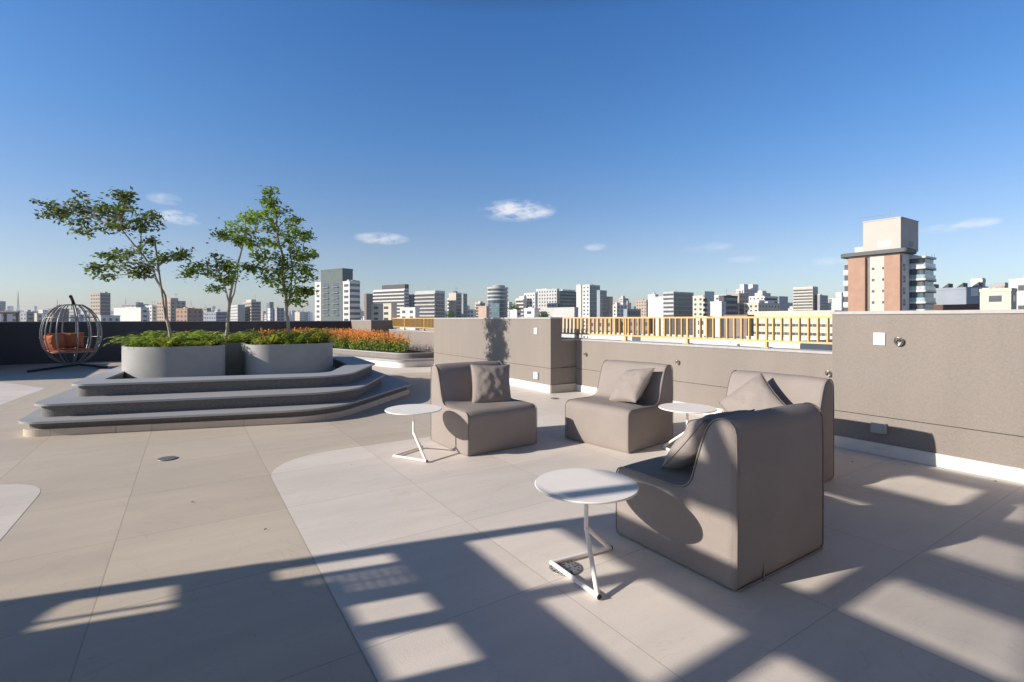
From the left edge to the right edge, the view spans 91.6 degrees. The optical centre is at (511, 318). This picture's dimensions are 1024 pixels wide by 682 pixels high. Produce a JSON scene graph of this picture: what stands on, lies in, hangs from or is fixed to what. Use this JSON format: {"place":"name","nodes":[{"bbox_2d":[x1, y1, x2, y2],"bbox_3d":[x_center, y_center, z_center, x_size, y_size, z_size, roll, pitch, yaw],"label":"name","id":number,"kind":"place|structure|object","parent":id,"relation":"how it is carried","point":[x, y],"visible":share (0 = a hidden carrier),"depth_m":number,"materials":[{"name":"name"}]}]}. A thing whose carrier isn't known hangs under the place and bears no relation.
{"place":"outdoors","nodes":[
{"label":"outdoors","id":0,"kind":"place"},
{"bbox_2d":[0,310,15,320],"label":"building","id":1,"kind":"structure","parent":0,"point":[11,317],"depth_m":304.01,"materials":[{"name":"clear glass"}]},
{"bbox_2d":[0,311,19,320],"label":"roof frame","id":2,"kind":"object","parent":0,"point":[5,313],"visible":0.56,"depth_m":59.93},
{"bbox_2d":[90,292,110,320],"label":"brown tower","id":3,"kind":"structure","parent":0,"point":[99,303],"depth_m":423.42,"materials":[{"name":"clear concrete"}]},
{"bbox_2d":[122,302,148,307],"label":"grey hall","id":4,"kind":"structure","parent":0,"point":[135,304],"depth_m":607.63,"materials":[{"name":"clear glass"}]},
{"bbox_2d":[145,301,156,320],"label":"white slab block","id":5,"kind":"structure","parent":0,"point":[152,312],"depth_m":431.65,"materials":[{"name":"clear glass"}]},
{"bbox_2d":[157,298,185,320],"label":"stepped tan block","id":6,"kind":"structure","parent":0,"point":[173,304],"depth_m":424.64,"materials":[{"name":"beige concrete"}]},
{"bbox_2d":[176,307,202,320],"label":"orange brick block","id":7,"kind":"structure","parent":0,"point":[188,314],"depth_m":333.60,"materials":[{"name":"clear glass"}]},
{"bbox_2d":[204,312,226,320],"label":"blue white block","id":8,"kind":"structure","parent":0,"point":[215,316],"depth_m":423.96,"materials":[{"name":"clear glass"}]},
{"bbox_2d":[230,304,244,320],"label":"grey white block","id":9,"kind":"structure","parent":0,"point":[237,312],"depth_m":483.64,"materials":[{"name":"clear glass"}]},
{"bbox_2d":[242,295,260,320],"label":"terraced tan block","id":10,"kind":"structure","parent":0,"point":[252,309],"depth_m":483.91,"materials":[{"name":"grey concrete"}]},
{"bbox_2d":[237,185,319,336],"bbox_3d":[-4.091,-1.007,8.741,1.610,2.725,0.972,0,0,4],"label":"young tree","id":11,"kind":"object","parent":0,"point":[303,270],"visible":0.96,"depth_m":8.72,"materials":[{"name":"green plant"}]},
{"bbox_2d":[273,307,283,320],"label":"plain grey slab","id":12,"kind":"structure","parent":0,"point":[278,314],"depth_m":482.58,"materials":[{"name":"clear glass"}]},
{"bbox_2d":[295,312,304,320],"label":"block","id":13,"kind":"structure","parent":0,"point":[299,316],"depth_m":1148.52,"materials":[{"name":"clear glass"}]},
{"bbox_2d":[315,282,320,320],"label":"white left wing","id":14,"kind":"structure","parent":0,"point":[318,303],"depth_m":291.53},
{"bbox_2d":[321,268,352,320],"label":"green grey tower","id":15,"kind":"structure","parent":0,"point":[332,280],"depth_m":266.68,"materials":[{"name":"blue glass"}]},
{"bbox_2d":[343,280,359,320],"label":"white right wing","id":16,"kind":"structure","parent":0,"point":[351,299],"depth_m":259.97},
{"bbox_2d":[364,294,373,319],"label":"brown slab tower","id":17,"kind":"structure","parent":0,"point":[368,300],"depth_m":521.78,"materials":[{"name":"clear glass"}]},
{"bbox_2d":[371,303,396,328],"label":"cream house block","id":18,"kind":"structure","parent":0,"point":[384,311],"depth_m":262.99,"materials":[{"name":"beige concrete"}]},
{"bbox_2d":[373,282,408,328],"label":"banded terrace block","id":19,"kind":"structure","parent":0,"point":[398,294],"depth_m":436.73,"materials":[{"name":"white concrete"}]},
{"bbox_2d":[400,307,419,329],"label":"white house block","id":20,"kind":"structure","parent":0,"point":[409,312],"depth_m":252.34,"materials":[{"name":"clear glass"}]},
{"bbox_2d":[478,306,488,317],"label":"pink block","id":21,"kind":"structure","parent":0,"point":[483,311],"depth_m":331.86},
{"bbox_2d":[0,0,1023,320],"label":"sky","id":22,"kind":"structure","parent":0,"point":[635,150],"materials":[{"name":"blue"}]},
{"bbox_2d":[515,296,526,316],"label":"white terrace block","id":23,"kind":"structure","parent":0,"point":[521,301],"depth_m":421.81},
{"bbox_2d":[524,293,537,307],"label":"white balcony block","id":24,"kind":"structure","parent":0,"point":[532,299],"depth_m":422.33,"materials":[{"name":"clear concrete"}]},
{"bbox_2d":[576,285,581,337],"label":"white fin tower","id":25,"kind":"structure","parent":0,"point":[579,296],"depth_m":400.96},
{"bbox_2d":[607,297,612,318],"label":"beige end tower","id":26,"kind":"structure","parent":0,"point":[609,306],"depth_m":400.85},
{"bbox_2d":[588,332,640,340],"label":"flat roof block","id":27,"kind":"structure","parent":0,"point":[630,338],"depth_m":125.07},
{"bbox_2d":[648,293,658,316],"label":"white thin block","id":28,"kind":"structure","parent":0,"point":[651,305],"depth_m":463.64,"materials":[{"name":"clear concrete"}]},
{"bbox_2d":[702,291,713,315],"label":"teal glass block","id":29,"kind":"structure","parent":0,"point":[709,295],"depth_m":524.35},
{"bbox_2d":[793,286,817,310],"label":"brown glass tower","id":30,"kind":"structure","parent":0,"point":[805,298],"depth_m":505.80,"materials":[{"name":"brown concrete"}]},
{"bbox_2d":[832,292,843,309],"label":"white step block","id":31,"kind":"structure","parent":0,"point":[837,302],"depth_m":301.40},
{"bbox_2d":[979,282,1016,309],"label":"cream far right block","id":32,"kind":"structure","parent":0,"point":[999,296],"depth_m":109.95,"materials":[{"name":"beige concrete"}]},
{"label":"city ground","id":33,"kind":"structure","parent":0,"visible":0},
{"bbox_2d":[20,310,35,320],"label":"grey row block","id":34,"kind":"structure","parent":33,"relation":"on","point":[27,315],"depth_m":382.04,"materials":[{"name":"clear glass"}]},
{"bbox_2d":[48,308,68,320],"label":"beige flats","id":35,"kind":"structure","parent":33,"relation":"on","point":[62,314],"depth_m":384.10,"materials":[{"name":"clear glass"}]},
{"bbox_2d":[97,315,119,320],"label":"white annex","id":36,"kind":"object","parent":33,"relation":"on","point":[109,317],"visible":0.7,"depth_m":263.95,"materials":[{"name":"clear glass"}]},
{"bbox_2d":[113,306,148,320],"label":"white lowrise","id":37,"kind":"structure","parent":33,"relation":"on","point":[131,313],"depth_m":304.19,"materials":[{"name":"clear glass"}]},
{"bbox_2d":[7,306,447,320],"bbox_3d":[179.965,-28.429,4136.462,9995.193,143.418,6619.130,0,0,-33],"label":"distant city","id":38,"kind":"object","parent":33,"relation":"on","point":[291,315],"visible":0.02,"depth_m":2680.82},
{"bbox_2d":[414,290,444,330],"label":"grey office block","id":39,"kind":"structure","parent":33,"relation":"on","point":[430,304],"depth_m":404.93,"materials":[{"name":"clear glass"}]},
{"bbox_2d":[449,288,461,317],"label":"cream slab tower","id":40,"kind":"structure","parent":33,"relation":"on","point":[455,301],"depth_m":422.49,"materials":[{"name":"beige concrete"}]},
{"bbox_2d":[462,293,466,317],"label":"thin grey tower","id":41,"kind":"structure","parent":33,"relation":"on","point":[464,305],"depth_m":461.46,"materials":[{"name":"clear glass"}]},
{"bbox_2d":[485,285,507,317],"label":"rounded tower","id":42,"kind":"structure","parent":33,"relation":"on","point":[496,299],"depth_m":387.96,"materials":[{"name":"blue glass"}]},
{"bbox_2d":[524,307,538,316],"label":"white house row","id":43,"kind":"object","parent":33,"relation":"on","point":[531,312],"visible":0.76,"depth_m":251.91,"materials":[{"name":"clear concrete"}]},
{"bbox_2d":[536,289,558,315],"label":"cream grid block","id":44,"kind":"structure","parent":33,"relation":"on","point":[547,298],"depth_m":437.93,"materials":[{"name":"beige concrete"}]},
{"bbox_2d":[541,307,578,337],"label":"building","id":45,"kind":"structure","parent":33,"relation":"on","point":[564,312],"depth_m":244.11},
{"bbox_2d":[558,289,575,306],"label":"dark banded block","id":46,"kind":"structure","parent":33,"relation":"on","point":[566,298],"depth_m":436.58,"materials":[{"name":"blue glass"}]},
{"bbox_2d":[582,284,599,337],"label":"tower","id":47,"kind":"structure","parent":33,"relation":"on","point":[589,300],"depth_m":392.96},
{"bbox_2d":[597,290,606,318],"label":"glass wing","id":48,"kind":"structure","parent":33,"relation":"on","point":[601,303],"depth_m":381.90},
{"bbox_2d":[588,319,618,332],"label":"tan rail block","id":49,"kind":"structure","parent":33,"relation":"on","point":[605,325],"depth_m":191.99,"materials":[{"name":"beige concrete"}]},
{"bbox_2d":[613,303,626,318],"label":"building","id":50,"kind":"structure","parent":33,"relation":"on","point":[618,310],"depth_m":422.24,"materials":[{"name":"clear concrete"}]},
{"bbox_2d":[623,309,640,316],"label":"dark glass block","id":51,"kind":"structure","parent":33,"relation":"on","point":[632,312],"depth_m":302.37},
{"bbox_2d":[621,318,652,333],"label":"brown rail block","id":52,"kind":"structure","parent":33,"relation":"on","point":[646,325],"depth_m":183.61,"materials":[{"name":"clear concrete"}]},
{"bbox_2d":[636,299,647,316],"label":"tan grid block","id":53,"kind":"structure","parent":33,"relation":"on","point":[642,304],"depth_m":483.03,"materials":[{"name":"beige concrete"}]},
{"bbox_2d":[655,297,662,333],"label":"plain white block","id":54,"kind":"structure","parent":33,"relation":"on","point":[658,306],"depth_m":383.94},
{"bbox_2d":[641,334,711,343],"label":"flat roof block","id":55,"kind":"structure","parent":33,"relation":"on","point":[678,340],"depth_m":122.47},
{"bbox_2d":[663,292,693,333],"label":"dark grid block","id":56,"kind":"structure","parent":33,"relation":"on","point":[677,304],"depth_m":355.09,"materials":[{"name":"grey glass"}]},
{"bbox_2d":[666,318,692,334],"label":"charcoal rail block","id":57,"kind":"structure","parent":33,"relation":"on","point":[679,326],"depth_m":175.69,"materials":[{"name":"grey concrete"}]},
{"bbox_2d":[693,295,707,316],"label":"white ruin block","id":58,"kind":"structure","parent":33,"relation":"on","point":[700,307],"depth_m":301.68,"materials":[{"name":"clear concrete"}]},
{"bbox_2d":[694,316,712,335],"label":"white rail block","id":59,"kind":"structure","parent":33,"relation":"on","point":[704,326],"depth_m":166.22,"materials":[{"name":"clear concrete"}]},
{"bbox_2d":[710,301,725,336],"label":"white stack block","id":60,"kind":"structure","parent":33,"relation":"on","point":[717,308],"depth_m":201.43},
{"bbox_2d":[719,295,737,314],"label":"dark arch block","id":61,"kind":"structure","parent":33,"relation":"on","point":[731,305],"depth_m":263.12,"materials":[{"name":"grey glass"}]},
{"bbox_2d":[723,315,753,336],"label":"dark side block","id":62,"kind":"structure","parent":33,"relation":"on","point":[738,326],"depth_m":132.04,"materials":[{"name":"beige concrete"}]},
{"bbox_2d":[730,291,748,314],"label":"beige frame tower","id":63,"kind":"structure","parent":33,"relation":"on","point":[743,298],"depth_m":332.07,"materials":[{"name":"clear concrete"}]},
{"bbox_2d":[736,284,757,295],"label":"white tank tower","id":64,"kind":"structure","parent":33,"relation":"on","point":[751,289],"depth_m":566.98,"materials":[{"name":"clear concrete"}]},
{"bbox_2d":[744,300,779,314],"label":"cream flats","id":65,"kind":"structure","parent":33,"relation":"on","point":[758,305],"depth_m":325.61,"materials":[{"name":"beige concrete"}]},
{"bbox_2d":[749,289,778,302],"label":"white cluster block","id":66,"kind":"structure","parent":33,"relation":"on","point":[762,295],"depth_m":445.63,"materials":[{"name":"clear concrete"}]},
{"bbox_2d":[703,336,831,349],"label":"flat roof block","id":67,"kind":"structure","parent":33,"relation":"on","point":[781,345],"depth_m":96.54,"materials":[{"name":"concrete"}]},
{"bbox_2d":[778,296,787,310],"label":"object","id":68,"kind":"structure","parent":33,"relation":"on","point":[783,301],"depth_m":807.08,"materials":[{"name":"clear glass"}]},
{"bbox_2d":[748,302,843,338],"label":"white office block","id":69,"kind":"structure","parent":33,"relation":"on","point":[813,327],"depth_m":159.85,"materials":[{"name":"clear concrete"}]},
{"bbox_2d":[817,294,827,309],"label":"dark twin block","id":70,"kind":"structure","parent":33,"relation":"on","point":[822,302],"depth_m":502.71,"materials":[{"name":"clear glass"}]},
{"bbox_2d":[841,214,936,310],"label":"brick apartment tower","id":71,"kind":"structure","parent":33,"relation":"on","point":[886,268],"depth_m":130.84,"materials":[{"name":"brown brick"}]},
{"bbox_2d":[934,282,988,309],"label":"shed roof hall","id":72,"kind":"structure","parent":33,"relation":"on","point":[962,296],"depth_m":155.10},
{"bbox_2d":[970,278,985,286],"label":"white tank house","id":73,"kind":"structure","parent":33,"relation":"on","point":[973,281],"depth_m":171.28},
{"bbox_2d":[1009,277,1023,308],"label":"white edge block","id":74,"kind":"structure","parent":33,"relation":"on","point":[1018,284],"depth_m":122.94,"materials":[{"name":"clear concrete"}]},
{"bbox_3d":[-6.284,22.481,2.412,19.900,41.599,28.700,0,0,-33],"label":"terrace building","id":75,"kind":"object","parent":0,"visible":0},
{"bbox_2d":[0,361,430,681],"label":"terrace floor","id":76,"kind":"structure","parent":75,"relation":"on","point":[124,557],"depth_m":2.68,"materials":[{"name":"beige tile"}]},
{"bbox_2d":[0,484,40,539],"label":"pale floor","id":77,"kind":"structure","parent":76,"relation":"on","point":[16,500],"depth_m":3.48,"materials":[{"name":"concrete"}]},
{"bbox_2d":[0,382,43,404],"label":"pale floor","id":78,"kind":"structure","parent":76,"relation":"on","point":[9,392],"depth_m":8.77,"materials":[{"name":"concrete"}]},
{"bbox_2d":[27,295,107,371],"bbox_3d":[-11.385,0.323,12.916,1.466,1.910,1.595,0,0,-33],"label":"hanging cage chair","id":79,"kind":"object","parent":76,"relation":"on","point":[54,342],"visible":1,"depth_m":12.86,"materials":[{"name":"metal"}]},
{"bbox_2d":[0,321,350,364],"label":"parapet wall","id":80,"kind":"structure","parent":76,"relation":"on","point":[20,343],"depth_m":15.01,"materials":[{"name":"grey stone"}]},
{"bbox_2d":[19,355,410,436],"bbox_3d":[-4.412,1.038,8.495,4.991,0.485,6.044,0,0,-33],"label":"stepped podium","id":81,"kind":"object","parent":76,"relation":"on","point":[113,400],"visible":0.76,"depth_m":6.21,"materials":[{"name":"grey concrete"}]},
{"bbox_2d":[122,341,332,378],"bbox_3d":[-4.894,0.686,8.754,3.090,0.533,2.188,0,0,-33],"label":"concrete planter","id":82,"kind":"object","parent":81,"relation":"on","point":[222,359],"visible":0.73,"depth_m":8.07,"materials":[{"name":"light grey concrete"}]},
{"bbox_2d":[29,186,195,336],"bbox_3d":[-6.428,-0.898,8.010,2.543,2.394,1.008,0,0,8],"label":"young tree","id":83,"kind":"object","parent":82,"relation":"in","point":[117,216],"visible":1,"depth_m":7.96,"materials":[{"name":"green plant"}]},
{"bbox_2d":[129,336,174,346],"bbox_3d":[-5.516,0.367,7.660,0.620,0.226,0.705,0,0,38],"label":"strap leaf plant","id":84,"kind":"object","parent":82,"relation":"on","point":[152,343],"visible":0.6,"depth_m":7.60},
{"bbox_2d":[148,336,183,346],"bbox_3d":[-5.294,0.371,7.604,0.477,0.217,0.642,0,0,42],"label":"strap leaf plant","id":85,"kind":"object","parent":82,"relation":"on","point":[163,342],"visible":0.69,"depth_m":7.57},
{"bbox_2d":[139,330,211,346],"bbox_3d":[-5.237,0.324,7.983,0.964,0.283,0.952,0,0,16],"label":"fern plant","id":86,"kind":"object","parent":82,"relation":"on","point":[170,338],"visible":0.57,"depth_m":7.91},
{"bbox_2d":[179,333,232,344],"bbox_3d":[-4.923,0.354,8.222,0.896,0.224,0.902,0,0,-14],"label":"fern plant","id":87,"kind":"object","parent":82,"relation":"on","point":[208,338],"visible":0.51,"depth_m":8.16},
{"bbox_2d":[172,210,264,338],"bbox_3d":[-4.936,-0.771,8.402,1.479,2.225,0.743,0,0,5],"label":"young tree","id":88,"kind":"object","parent":82,"relation":"in","point":[238,240],"visible":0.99,"depth_m":8.38,"materials":[{"name":"green plant"}]},
{"bbox_2d":[219,332,259,342],"bbox_3d":[-4.883,0.341,8.886,0.834,0.252,0.772,0,0,-38],"label":"fern plant","id":89,"kind":"object","parent":82,"relation":"on","point":[237,338],"visible":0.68,"depth_m":8.83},
{"bbox_2d":[254,326,328,344],"bbox_3d":[-4.084,0.310,9.164,1.293,0.357,1.569,0,0,-33],"label":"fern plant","id":90,"kind":"object","parent":82,"relation":"on","point":[273,330],"visible":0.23,"depth_m":8.76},
{"bbox_2d":[372,365,432,373],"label":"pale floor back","id":91,"kind":"structure","parent":76,"relation":"on","point":[387,370],"depth_m":12.59,"materials":[{"name":"tile"}]},
{"bbox_2d":[351,320,392,335],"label":"parapet wall","id":92,"kind":"structure","parent":91,"relation":"on","point":[379,325],"depth_m":17.24,"materials":[{"name":"concrete"}]},
{"bbox_2d":[333,346,433,367],"bbox_3d":[-4.759,1.105,16.144,7.649,0.350,2.833,0,0,37],"label":"bench planter","id":93,"kind":"object","parent":91,"relation":"on","point":[410,358],"visible":0.52,"depth_m":13.65,"materials":[{"name":"concrete"}]},
{"bbox_2d":[284,327,412,351],"bbox_3d":[-4.844,0.615,16.405,2.411,0.649,6.651,0,0,-53],"label":"orange flower bed","id":94,"kind":"object","parent":93,"relation":"on","point":[366,340],"visible":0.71,"depth_m":14.88,"materials":[{"name":"plant"}]},
{"bbox_2d":[387,329,433,351],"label":"parapet wall","id":95,"kind":"structure","parent":91,"relation":"on","point":[423,340],"depth_m":14.94,"materials":[{"name":"grey stone"}]},
{"bbox_2d":[392,318,433,330],"bbox_3d":[-2.686,0.160,15.047,0.100,0.384,5.350,0,0,-33],"label":"gold railing","id":96,"kind":"object","parent":95,"relation":"on","point":[405,323],"visible":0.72,"depth_m":15.64,"materials":[{"name":"metal"}]},
{"bbox_2d":[271,374,1023,681],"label":"pale floor inlay","id":97,"kind":"object","parent":76,"relation":"on","point":[435,568],"visible":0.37,"depth_m":2.43,"materials":[{"name":"tile"}]},
{"bbox_2d":[385,404,441,461],"bbox_3d":[-0.918,1.056,4.648,0.524,0.437,0.527,0,0,25],"label":"side table","id":98,"kind":"object","parent":97,"relation":"on","point":[413,410],"visible":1,"depth_m":4.61,"materials":[{"name":"white metal"}]},
{"bbox_2d":[430,361,536,455],"bbox_3d":[-0.302,0.872,5.157,0.835,0.808,0.806,0,0,-35],"label":"lounge chair","id":99,"kind":"object","parent":97,"relation":"on","point":[461,422],"visible":0.73,"depth_m":4.93,"materials":[{"name":"beige fabric"}]},
{"bbox_2d":[470,363,511,402],"bbox_3d":[-0.220,0.690,5.249,0.445,0.445,0.176,3,-21,-19],"label":"throw pillow","id":100,"kind":"object","parent":99,"relation":"on","point":[490,383],"visible":0.93,"depth_m":5.18,"materials":[{"name":"beige fabric"}]},
{"bbox_2d":[433,317,575,392],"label":"parapet wall","id":101,"kind":"structure","parent":97,"relation":"on","point":[547,352],"depth_m":9.41,"materials":[{"name":"grey stone"}]},
{"bbox_2d":[549,560,580,575],"bbox_3d":[0.272,1.273,2.552,0.164,0.004,0.164,0,0,-33],"label":"floor drain","id":102,"kind":"object","parent":97,"relation":"on","point":[572,567],"visible":0.7,"depth_m":2.54,"materials":[{"name":"metal"}]},
{"bbox_2d":[535,468,638,599],"bbox_3d":[0.379,1.056,2.536,0.527,0.437,0.524,0,0,-33],"label":"side table","id":103,"kind":"object","parent":97,"relation":"on","point":[585,486],"visible":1,"depth_m":2.50,"materials":[{"name":"white metal"}]},
{"bbox_2d":[565,360,672,452],"bbox_3d":[1.130,0.872,5.270,0.807,0.808,0.835,0,0,-41],"label":"lounge chair","id":104,"kind":"object","parent":97,"relation":"on","point":[601,419],"visible":0.92,"depth_m":5.07,"materials":[{"name":"beige fabric"}]},
{"bbox_2d":[609,368,654,402],"bbox_3d":[1.243,0.694,5.201,0.179,0.445,0.445,43,-24,-15],"label":"throw pillow","id":105,"kind":"object","parent":104,"relation":"on","point":[630,385],"visible":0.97,"depth_m":5.09,"materials":[{"name":"beige fabric"}]},
{"bbox_2d":[658,403,716,450],"bbox_3d":[1.661,1.056,4.717,0.524,0.437,0.527,0,0,-20],"label":"side table","id":106,"kind":"object","parent":97,"relation":"on","point":[690,408],"visible":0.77,"depth_m":4.71,"materials":[{"name":"white metal"}]},
{"bbox_2d":[562,337,831,414],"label":"parapet wall","id":107,"kind":"structure","parent":97,"relation":"on","point":[702,373],"depth_m":6.73,"materials":[{"name":"grey stone"}]},
{"bbox_2d":[562,316,831,347],"bbox_3d":[2.277,0.160,7.425,0.100,0.384,5.040,0,0,-33],"label":"gold railing","id":108,"kind":"object","parent":107,"relation":"on","point":[688,338],"visible":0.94,"depth_m":6.91,"materials":[{"name":"metal"}]},
{"bbox_2d":[615,402,823,591],"bbox_3d":[1.173,0.872,2.862,0.835,0.808,0.807,0,0,-33],"label":"lounge chair","id":109,"kind":"object","parent":97,"relation":"on","point":[738,506],"visible":0.96,"depth_m":2.49,"materials":[{"name":"beige fabric"}]},
{"bbox_2d":[660,409,754,468],"bbox_3d":[1.104,0.680,2.813,0.445,0.445,0.179,-2,43,-31],"label":"throw pillow","id":110,"kind":"object","parent":109,"relation":"on","point":[683,451],"visible":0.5,"depth_m":2.71,"materials":[{"name":"beige fabric"}]},
{"bbox_2d":[686,370,833,480],"bbox_3d":[2.029,0.872,4.108,0.807,0.808,0.835,0,0,-33],"label":"lounge chair","id":111,"kind":"object","parent":97,"relation":"on","point":[788,389],"visible":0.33,"depth_m":3.99,"materials":[{"name":"beige fabric"}]},
{"bbox_2d":[718,372,785,411],"bbox_3d":[1.979,0.714,4.105,0.180,0.445,0.445,35,24,-26],"label":"throw pillow","id":112,"kind":"object","parent":111,"relation":"on","point":[757,392],"visible":0.55,"depth_m":4.08,"materials":[{"name":"beige fabric"}]},
{"bbox_2d":[830,309,1023,483],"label":"parapet wall","id":113,"kind":"structure","parent":97,"relation":"on","point":[942,388],"depth_m":4.32,"materials":[{"name":"paint"}]},
{"bbox_2d":[871,421,886,433],"bbox_3d":[3.431,1.018,4.655,0.049,0.095,0.116,0,0,-33],"label":"socket box","id":114,"kind":"object","parent":113,"relation":"attached to","point":[878,427],"visible":1,"depth_m":4.63,"materials":[{"name":"grey plastic"}]},
{"bbox_2d":[873,333,885,344],"bbox_3d":[3.444,0.187,4.665,0.016,0.117,0.093,0,0,-33],"label":"wall plate","id":115,"kind":"object","parent":113,"relation":"attached to","point":[879,338],"depth_m":4.66,"materials":[{"name":"white plastic"}]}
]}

